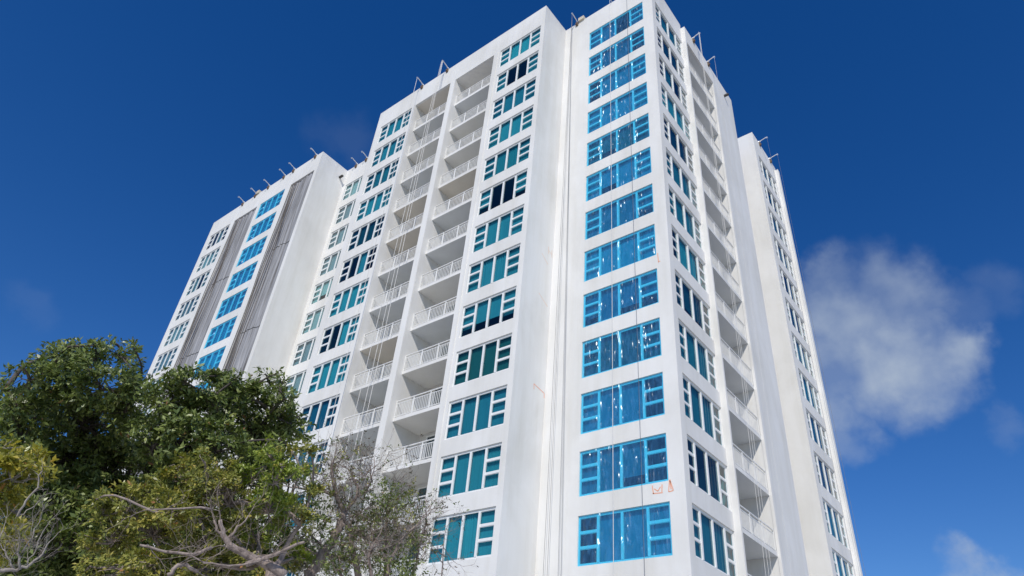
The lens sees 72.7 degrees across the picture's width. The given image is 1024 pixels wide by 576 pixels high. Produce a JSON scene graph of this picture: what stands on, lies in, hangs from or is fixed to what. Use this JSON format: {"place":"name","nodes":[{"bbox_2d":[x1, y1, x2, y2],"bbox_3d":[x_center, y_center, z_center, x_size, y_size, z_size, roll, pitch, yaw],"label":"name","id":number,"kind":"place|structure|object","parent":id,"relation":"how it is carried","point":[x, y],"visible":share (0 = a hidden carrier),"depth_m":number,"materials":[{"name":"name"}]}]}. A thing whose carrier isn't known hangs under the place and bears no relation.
{"place":"outdoors","nodes":[
{"label":"outdoors","id":0,"kind":"place"},
{"bbox_2d":[0,0,1023,575],"label":"sky","id":1,"kind":"structure","parent":0,"point":[129,129],"materials":[{"name":"blue"}]},
{"label":"ground","id":2,"kind":"structure","parent":0,"visible":0},
{"bbox_2d":[0,433,83,575],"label":"yellow leaved tree","id":3,"kind":"object","parent":2,"relation":"on","point":[16,534],"visible":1,"depth_m":9.34,"materials":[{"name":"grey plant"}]},
{"bbox_2d":[0,333,176,575],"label":"broadleaf tree","id":4,"kind":"object","parent":2,"relation":"on","point":[99,462],"visible":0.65,"depth_m":16.36,"materials":[{"name":"green plant"}]},
{"bbox_2d":[70,431,325,575],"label":"olive tree","id":5,"kind":"object","parent":2,"relation":"on","point":[164,513],"visible":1,"depth_m":13.03,"materials":[{"name":"green plant"}]},
{"bbox_2d":[107,361,332,575],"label":"broadleaf tree","id":6,"kind":"object","parent":2,"relation":"on","point":[231,398],"visible":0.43,"depth_m":16.38,"materials":[{"name":"green plant"}]},
{"bbox_2d":[258,417,478,575],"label":"sparse tree","id":7,"kind":"object","parent":2,"relation":"on","point":[350,529],"visible":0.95,"depth_m":14.69,"materials":[{"name":"grey plant"}]},
{"bbox_2d":[118,0,862,575],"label":"apartment building","id":8,"kind":"structure","parent":2,"relation":"on","point":[468,376],"depth_m":39.05,"materials":[{"name":"white paint"}]},
{"bbox_2d":[151,347,177,373],"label":"window","id":9,"kind":"structure","parent":8,"relation":"in","point":[165,359],"depth_m":61.70,"materials":[{"name":"white glass"}]},
{"bbox_2d":[163,319,189,346],"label":"window","id":10,"kind":"structure","parent":8,"relation":"in","point":[176,333],"depth_m":63.53,"materials":[{"name":"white glass"}]},
{"bbox_2d":[174,294,199,320],"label":"window","id":11,"kind":"structure","parent":8,"relation":"in","point":[186,308],"depth_m":65.22,"materials":[{"name":"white glass"}]},
{"bbox_2d":[131,209,255,476],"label":"debris netting","id":12,"kind":"object","parent":8,"relation":"attached to","point":[194,340],"visible":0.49,"depth_m":62.51,"materials":[{"name":"grey fabric"}]},
{"bbox_2d":[185,270,210,295],"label":"window","id":13,"kind":"structure","parent":8,"relation":"in","point":[194,286],"depth_m":66.93,"materials":[{"name":"white glass"}]},
{"bbox_2d":[195,382,210,388],"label":"window","id":14,"kind":"structure","parent":8,"relation":"in","point":[206,384],"depth_m":53.61,"materials":[{"name":"blue glass"}]},
{"bbox_2d":[195,247,219,272],"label":"window","id":15,"kind":"structure","parent":8,"relation":"in","point":[207,260],"depth_m":68.55,"materials":[{"name":"white glass"}]},
{"bbox_2d":[194,346,225,376],"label":"window","id":16,"kind":"structure","parent":8,"relation":"in","point":[213,359],"depth_m":55.20,"materials":[{"name":"blue glass"}]},
{"bbox_2d":[205,225,229,249],"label":"window","id":17,"kind":"structure","parent":8,"relation":"in","point":[223,234],"depth_m":70.13,"materials":[{"name":"white glass"}]},
{"bbox_2d":[204,317,236,348],"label":"window","id":18,"kind":"structure","parent":8,"relation":"in","point":[223,331],"depth_m":56.95,"materials":[{"name":"blue glass"}]},
{"bbox_2d":[216,288,247,319],"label":"window","id":19,"kind":"structure","parent":8,"relation":"in","point":[234,302],"depth_m":58.62,"materials":[{"name":"blue glass"}]},
{"bbox_2d":[168,172,313,543],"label":"debris netting","id":20,"kind":"object","parent":8,"relation":"attached to","point":[254,314],"visible":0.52,"depth_m":56.65,"materials":[{"name":"grey fabric"}]},
{"bbox_2d":[226,262,256,292],"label":"window","id":21,"kind":"structure","parent":8,"relation":"in","point":[246,274],"depth_m":60.30,"materials":[{"name":"blue glass"}]},
{"bbox_2d":[237,237,266,265],"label":"window","id":22,"kind":"structure","parent":8,"relation":"in","point":[255,249],"depth_m":61.99,"materials":[{"name":"blue glass"}]},
{"bbox_2d":[247,213,275,241],"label":"window","id":23,"kind":"structure","parent":8,"relation":"in","point":[264,225],"depth_m":63.65,"materials":[{"name":"blue glass"}]},
{"bbox_2d":[256,190,284,218],"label":"window","id":24,"kind":"structure","parent":8,"relation":"in","point":[274,201],"depth_m":65.33,"materials":[{"name":"blue glass"}]},
{"bbox_2d":[285,370,306,398],"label":"window","id":25,"kind":"structure","parent":8,"relation":"in","point":[296,380],"depth_m":50.95,"materials":[{"name":"grey glass"}]},
{"bbox_2d":[288,492,313,528],"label":"window","id":26,"kind":"structure","parent":8,"relation":"in","point":[305,492],"depth_m":37.51,"materials":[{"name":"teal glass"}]},
{"bbox_2d":[291,337,315,366],"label":"window","id":27,"kind":"structure","parent":8,"relation":"in","point":[304,350],"depth_m":52.59,"materials":[{"name":"grey glass"}]},
{"bbox_2d":[287,440,327,480],"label":"window","id":28,"kind":"structure","parent":8,"relation":"in","point":[319,454],"depth_m":39.32,"materials":[{"name":"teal glass"}]},
{"bbox_2d":[301,306,324,334],"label":"window","id":29,"kind":"structure","parent":8,"relation":"in","point":[314,318],"depth_m":54.42,"materials":[{"name":"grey glass"}]},
{"bbox_2d":[297,394,339,435],"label":"window","id":30,"kind":"structure","parent":8,"relation":"in","point":[324,408],"depth_m":41.09,"materials":[{"name":"teal glass"}]},
{"bbox_2d":[310,277,332,304],"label":"window","id":31,"kind":"structure","parent":8,"relation":"in","point":[323,288],"depth_m":56.16,"materials":[{"name":"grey glass"}]},
{"bbox_2d":[306,353,349,394],"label":"window","id":32,"kind":"structure","parent":8,"relation":"in","point":[329,373],"depth_m":42.89,"materials":[{"name":"teal glass"}]},
{"bbox_2d":[319,250,340,275],"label":"window","id":33,"kind":"structure","parent":8,"relation":"in","point":[330,262],"depth_m":57.64,"materials":[{"name":"grey glass"}]},
{"bbox_2d":[327,224,348,249],"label":"window","id":34,"kind":"structure","parent":8,"relation":"in","point":[338,236],"depth_m":59.32,"materials":[{"name":"grey glass"}]},
{"bbox_2d":[318,314,359,354],"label":"window","id":35,"kind":"structure","parent":8,"relation":"in","point":[339,334],"depth_m":44.57,"materials":[{"name":"teal glass"}]},
{"bbox_2d":[335,200,355,223],"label":"window","id":36,"kind":"structure","parent":8,"relation":"in","point":[346,211],"depth_m":60.98,"materials":[{"name":"grey glass"}]},
{"bbox_2d":[328,279,368,317],"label":"window","id":37,"kind":"structure","parent":8,"relation":"in","point":[348,298],"depth_m":46.26,"materials":[{"name":"teal glass"}]},
{"bbox_2d":[342,176,362,200],"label":"window","id":38,"kind":"structure","parent":8,"relation":"in","point":[352,189],"depth_m":62.82,"materials":[{"name":"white glass"}]},
{"bbox_2d":[338,245,376,283],"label":"window","id":39,"kind":"structure","parent":8,"relation":"in","point":[359,263],"depth_m":47.95,"materials":[{"name":"teal glass"}]},
{"bbox_2d":[347,214,384,251],"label":"window","id":40,"kind":"structure","parent":8,"relation":"in","point":[369,231],"depth_m":49.63,"materials":[{"name":"teal glass"}]},
{"bbox_2d":[355,186,391,221],"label":"window","id":41,"kind":"structure","parent":8,"relation":"in","point":[377,201],"depth_m":51.31,"materials":[{"name":"teal glass"}]},
{"bbox_2d":[363,158,398,193],"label":"window","id":42,"kind":"structure","parent":8,"relation":"in","point":[384,174],"depth_m":52.99,"materials":[{"name":"teal glass"}]},
{"bbox_2d":[371,133,405,166],"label":"window","id":43,"kind":"structure","parent":8,"relation":"in","point":[391,148],"depth_m":54.66,"materials":[{"name":"teal glass"}]},
{"bbox_2d":[378,109,411,142],"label":"window","id":44,"kind":"structure","parent":8,"relation":"in","point":[399,122],"depth_m":56.34,"materials":[{"name":"teal glass"}]},
{"bbox_2d":[426,507,495,564],"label":"window","id":45,"kind":"structure","parent":8,"relation":"in","point":[476,536],"depth_m":29.18,"materials":[{"name":"teal glass"}]},
{"bbox_2d":[436,443,501,498],"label":"window","id":46,"kind":"structure","parent":8,"relation":"in","point":[476,469],"depth_m":30.95,"materials":[{"name":"teal glass"}]},
{"bbox_2d":[445,385,506,439],"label":"window","id":47,"kind":"structure","parent":8,"relation":"in","point":[485,410],"depth_m":32.63,"materials":[{"name":"teal glass"}]},
{"bbox_2d":[452,333,511,386],"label":"window","id":48,"kind":"structure","parent":8,"relation":"in","point":[491,357],"depth_m":34.32,"materials":[{"name":"teal glass"}]},
{"bbox_2d":[460,286,516,337],"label":"window","id":49,"kind":"structure","parent":8,"relation":"in","point":[493,310],"depth_m":36.00,"materials":[{"name":"teal glass"}]},
{"bbox_2d":[466,244,520,293],"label":"window","id":50,"kind":"structure","parent":8,"relation":"in","point":[504,264],"depth_m":37.68,"materials":[{"name":"teal glass"}]},
{"bbox_2d":[472,205,523,252],"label":"window","id":51,"kind":"structure","parent":8,"relation":"in","point":[508,224],"depth_m":39.36,"materials":[{"name":"teal glass"}]},
{"bbox_2d":[477,169,527,215],"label":"window","id":52,"kind":"structure","parent":8,"relation":"in","point":[514,186],"depth_m":41.05,"materials":[{"name":"black glass"}]},
{"bbox_2d":[482,136,530,181],"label":"window","id":53,"kind":"structure","parent":8,"relation":"in","point":[518,152],"depth_m":42.73,"materials":[{"name":"teal glass"}]},
{"bbox_2d":[487,105,533,149],"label":"window","id":54,"kind":"structure","parent":8,"relation":"in","point":[521,121],"depth_m":44.41,"materials":[{"name":"teal glass"}]},
{"bbox_2d":[491,77,535,119],"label":"window","id":55,"kind":"structure","parent":8,"relation":"in","point":[526,91],"depth_m":46.09,"materials":[{"name":"teal glass"}]},
{"bbox_2d":[495,51,538,92],"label":"window","id":56,"kind":"structure","parent":8,"relation":"in","point":[529,64],"depth_m":47.77,"materials":[{"name":"black glass"}]},
{"bbox_2d":[499,27,540,66],"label":"window","id":57,"kind":"structure","parent":8,"relation":"in","point":[533,38],"depth_m":49.44,"materials":[{"name":"teal glass"}]},
{"bbox_2d":[571,13,585,26],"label":"roof outrigger","id":58,"kind":"object","parent":8,"relation":"on","point":[581,18],"visible":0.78,"depth_m":50.79,"materials":[{"name":"white paint"}]},
{"bbox_2d":[543,24,571,571],"bbox_3d":[2.548,-1.535,37.312,0.087,45.921,0.029,-22,-44,32],"label":"hanging rope","id":59,"kind":"object","parent":58,"relation":"hanging from","point":[555,329],"visible":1,"depth_m":34.29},
{"bbox_2d":[547,26,571,569],"bbox_3d":[2.634,-1.579,37.240,0.188,45.921,0.023,-27,-47,37],"label":"hanging rope","id":60,"kind":"object","parent":58,"relation":"hanging from","point":[558,322],"visible":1,"depth_m":34.20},
{"bbox_2d":[558,36,571,565],"bbox_3d":[2.878,-1.666,37.089,0.787,45.921,0.033,-22,-44,32],"label":"hanging rope","id":61,"kind":"object","parent":58,"relation":"hanging from","point":[564,336],"visible":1,"depth_m":33.08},
{"bbox_2d":[561,39,571,554],"bbox_3d":[2.946,-1.696,37.038,0.967,45.921,0.031,-22,-44,32],"label":"hanging rope","id":62,"kind":"object","parent":58,"relation":"hanging from","point":[565,329],"visible":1,"depth_m":33.95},
{"bbox_2d":[610,1,613,575],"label":"hanging rope","id":63,"kind":"object","parent":8,"relation":"hanging from","point":[612,325],"visible":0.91,"depth_m":32.20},
{"bbox_2d":[590,3,642,49],"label":"window","id":64,"kind":"structure","parent":8,"relation":"in","point":[634,15],"depth_m":47.55,"materials":[{"name":"blue glass"}]},
{"bbox_2d":[589,27,644,75],"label":"window","id":65,"kind":"structure","parent":8,"relation":"in","point":[634,41],"depth_m":45.86,"materials":[{"name":"blue glass"}]},
{"bbox_2d":[588,54,645,103],"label":"window","id":66,"kind":"structure","parent":8,"relation":"in","point":[635,68],"depth_m":44.16,"materials":[{"name":"blue glass"}]},
{"bbox_2d":[588,83,647,133],"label":"window","id":67,"kind":"structure","parent":8,"relation":"in","point":[626,103],"depth_m":42.49,"materials":[{"name":"blue glass"}]},
{"bbox_2d":[587,114,649,165],"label":"window","id":68,"kind":"structure","parent":8,"relation":"in","point":[625,136],"depth_m":40.81,"materials":[{"name":"blue glass"}]},
{"bbox_2d":[586,148,651,201],"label":"window","id":69,"kind":"structure","parent":8,"relation":"in","point":[625,171],"depth_m":39.12,"materials":[{"name":"blue glass"}]},
{"bbox_2d":[585,185,653,239],"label":"window","id":70,"kind":"structure","parent":8,"relation":"in","point":[639,203],"depth_m":37.44,"materials":[{"name":"blue glass"}]},
{"bbox_2d":[584,225,655,281],"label":"window","id":71,"kind":"structure","parent":8,"relation":"in","point":[604,259],"depth_m":35.77,"materials":[{"name":"blue glass"}]},
{"bbox_2d":[583,269,658,327],"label":"window","id":72,"kind":"structure","parent":8,"relation":"in","point":[621,298],"depth_m":34.08,"materials":[{"name":"blue glass"}]},
{"bbox_2d":[582,318,661,377],"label":"window","id":73,"kind":"structure","parent":8,"relation":"in","point":[597,353],"depth_m":32.40,"materials":[{"name":"blue glass"}]},
{"bbox_2d":[581,373,664,433],"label":"window","id":74,"kind":"structure","parent":8,"relation":"in","point":[596,410],"depth_m":30.72,"materials":[{"name":"blue glass"}]},
{"bbox_2d":[579,433,667,496],"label":"window","id":75,"kind":"structure","parent":8,"relation":"in","point":[618,466],"depth_m":29.04,"materials":[{"name":"blue glass"}]},
{"bbox_2d":[578,502,672,566],"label":"window","id":76,"kind":"structure","parent":8,"relation":"in","point":[595,541],"depth_m":27.35,"materials":[{"name":"blue glass"}]},
{"bbox_2d":[627,20,644,571],"bbox_3d":[6.457,-2.325,35.419,0.034,45.588,0.976,-22,-44,32],"label":"hanging rope","id":77,"kind":"object","parent":8,"relation":"hanging from","point":[636,316],"visible":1,"depth_m":31.52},
{"bbox_2d":[655,4,681,56],"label":"window","id":78,"kind":"structure","parent":8,"relation":"in","point":[660,18],"depth_m":47.61,"materials":[{"name":"white glass"}]},
{"bbox_2d":[657,29,684,82],"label":"window","id":79,"kind":"structure","parent":8,"relation":"in","point":[662,43],"depth_m":45.93,"materials":[{"name":"white glass"}]},
{"bbox_2d":[659,56,687,110],"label":"window","id":80,"kind":"structure","parent":8,"relation":"in","point":[666,73],"depth_m":44.23,"materials":[{"name":"white glass"}]},
{"bbox_2d":[661,84,690,141],"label":"window","id":81,"kind":"structure","parent":8,"relation":"in","point":[670,105],"depth_m":42.55,"materials":[{"name":"white glass"}]},
{"bbox_2d":[663,115,694,174],"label":"window","id":82,"kind":"structure","parent":8,"relation":"in","point":[671,135],"depth_m":40.88,"materials":[{"name":"teal glass"}]},
{"bbox_2d":[666,149,698,210],"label":"window","id":83,"kind":"structure","parent":8,"relation":"in","point":[674,170],"depth_m":39.18,"materials":[{"name":"teal glass"}]},
{"bbox_2d":[669,187,702,249],"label":"window","id":84,"kind":"structure","parent":8,"relation":"in","point":[678,209],"depth_m":37.49,"materials":[{"name":"teal glass"}]},
{"bbox_2d":[672,227,706,291],"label":"window","id":85,"kind":"structure","parent":8,"relation":"in","point":[686,256],"depth_m":35.81,"materials":[{"name":"teal glass"}]},
{"bbox_2d":[675,271,711,337],"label":"window","id":86,"kind":"structure","parent":8,"relation":"in","point":[687,298],"depth_m":34.12,"materials":[{"name":"teal glass"}]},
{"bbox_2d":[678,320,717,389],"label":"window","id":87,"kind":"structure","parent":8,"relation":"in","point":[693,351],"depth_m":32.44,"materials":[{"name":"teal glass"}]},
{"bbox_2d":[682,374,723,446],"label":"window","id":88,"kind":"structure","parent":8,"relation":"in","point":[699,408],"depth_m":30.75,"materials":[{"name":"teal glass"}]},
{"bbox_2d":[687,436,729,509],"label":"window","id":89,"kind":"structure","parent":8,"relation":"in","point":[707,473],"depth_m":29.07,"materials":[{"name":"teal glass"}]},
{"bbox_2d":[692,504,736,575],"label":"window","id":90,"kind":"structure","parent":8,"relation":"in","point":[714,542],"depth_m":27.36,"materials":[{"name":"teal glass"}]},
{"bbox_2d":[759,158,777,195],"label":"window","id":91,"kind":"structure","parent":8,"relation":"in","point":[765,173],"depth_m":57.90,"materials":[{"name":"white glass"}]},
{"bbox_2d":[764,183,782,221],"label":"window","id":92,"kind":"structure","parent":8,"relation":"in","point":[769,196],"depth_m":56.04,"materials":[{"name":"white glass"}]},
{"bbox_2d":[768,208,788,249],"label":"window","id":93,"kind":"structure","parent":8,"relation":"in","point":[778,229],"depth_m":54.36,"materials":[{"name":"white glass"}]},
{"bbox_2d":[774,238,794,278],"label":"window","id":94,"kind":"structure","parent":8,"relation":"in","point":[785,260],"depth_m":52.86,"materials":[{"name":"clear glass"}]},
{"bbox_2d":[779,267,800,309],"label":"window","id":95,"kind":"structure","parent":8,"relation":"in","point":[787,285],"depth_m":50.99,"materials":[{"name":"white glass"}]},
{"bbox_2d":[785,299,807,343],"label":"window","id":96,"kind":"structure","parent":8,"relation":"in","point":[794,318],"depth_m":49.31,"materials":[{"name":"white glass"}]},
{"bbox_2d":[792,334,814,378],"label":"window","id":97,"kind":"structure","parent":8,"relation":"in","point":[802,356],"depth_m":47.81,"materials":[{"name":"clear glass"}]},
{"bbox_2d":[799,371,821,415],"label":"window","id":98,"kind":"structure","parent":8,"relation":"in","point":[808,390],"depth_m":45.93,"materials":[{"name":"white glass"}]},
{"bbox_2d":[806,410,829,456],"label":"window","id":99,"kind":"structure","parent":8,"relation":"in","point":[817,433],"depth_m":44.27,"materials":[{"name":"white glass"}]},
{"bbox_2d":[814,453,838,500],"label":"window","id":100,"kind":"structure","parent":8,"relation":"in","point":[824,472],"depth_m":42.77,"materials":[{"name":"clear glass"}]},
{"bbox_2d":[822,498,848,548],"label":"window","id":101,"kind":"structure","parent":8,"relation":"in","point":[835,524],"depth_m":40.89,"materials":[{"name":"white glass"}]},
{"bbox_2d":[832,549,853,575],"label":"window","id":102,"kind":"structure","parent":8,"relation":"in","point":[843,568],"depth_m":39.25,"materials":[{"name":"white glass"}]},
{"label":"roof outrigger","id":103,"kind":"object","parent":8,"relation":"on","visible":0},
{"bbox_2d":[322,61,441,543],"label":"hanging rope","id":104,"kind":"object","parent":103,"relation":"hanging from","point":[385,288],"visible":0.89,"depth_m":42.05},
{"bbox_2d":[329,64,441,560],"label":"hanging rope","id":105,"kind":"object","parent":103,"relation":"hanging from","point":[392,281],"visible":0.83,"depth_m":42.03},
{"bbox_2d":[331,62,442,575],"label":"hanging rope","id":106,"kind":"object","parent":103,"relation":"hanging from","point":[392,294],"visible":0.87,"depth_m":41.25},
{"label":"roof outrigger","id":107,"kind":"object","parent":8,"relation":"on","visible":0},
{"bbox_2d":[699,38,765,573],"bbox_3d":[11.575,-0.535,37.064,0.042,45.451,0.722,-22,-44,32],"label":"hanging rope","id":108,"kind":"object","parent":107,"relation":"hanging from","point":[735,328],"visible":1,"depth_m":34.60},
{"bbox_2d":[699,35,768,572],"bbox_3d":[11.724,-0.413,37.211,0.042,45.451,0.399,-22,-44,32],"label":"hanging rope","id":109,"kind":"object","parent":107,"relation":"hanging from","point":[737,327],"visible":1,"depth_m":35.06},
{"bbox_2d":[700,40,771,573],"bbox_3d":[11.858,-0.286,37.367,0.036,45.451,0.055,-22,-44,32],"label":"hanging rope","id":110,"kind":"object","parent":107,"relation":"hanging from","point":[739,332],"visible":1,"depth_m":35.08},
{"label":"roof outrigger","id":111,"kind":"object","parent":8,"relation":"on","visible":0},
{"bbox_2d":[767,140,854,572],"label":"hanging rope","id":112,"kind":"object","parent":111,"relation":"hanging from","point":[811,358],"visible":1,"depth_m":45.10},
{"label":"roof outrigger","id":113,"kind":"object","parent":8,"relation":"on","visible":0},
{"bbox_2d":[777,155,865,574],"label":"hanging rope","id":114,"kind":"object","parent":113,"relation":"hanging from","point":[823,374],"visible":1,"depth_m":47.08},
{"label":"roof outrigger","id":115,"kind":"object","parent":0,"visible":0},
{"bbox_2d":[291,80,416,575],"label":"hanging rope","id":116,"kind":"object","parent":115,"relation":"hanging from","point":[364,287],"visible":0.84,"depth_m":43.79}
]}

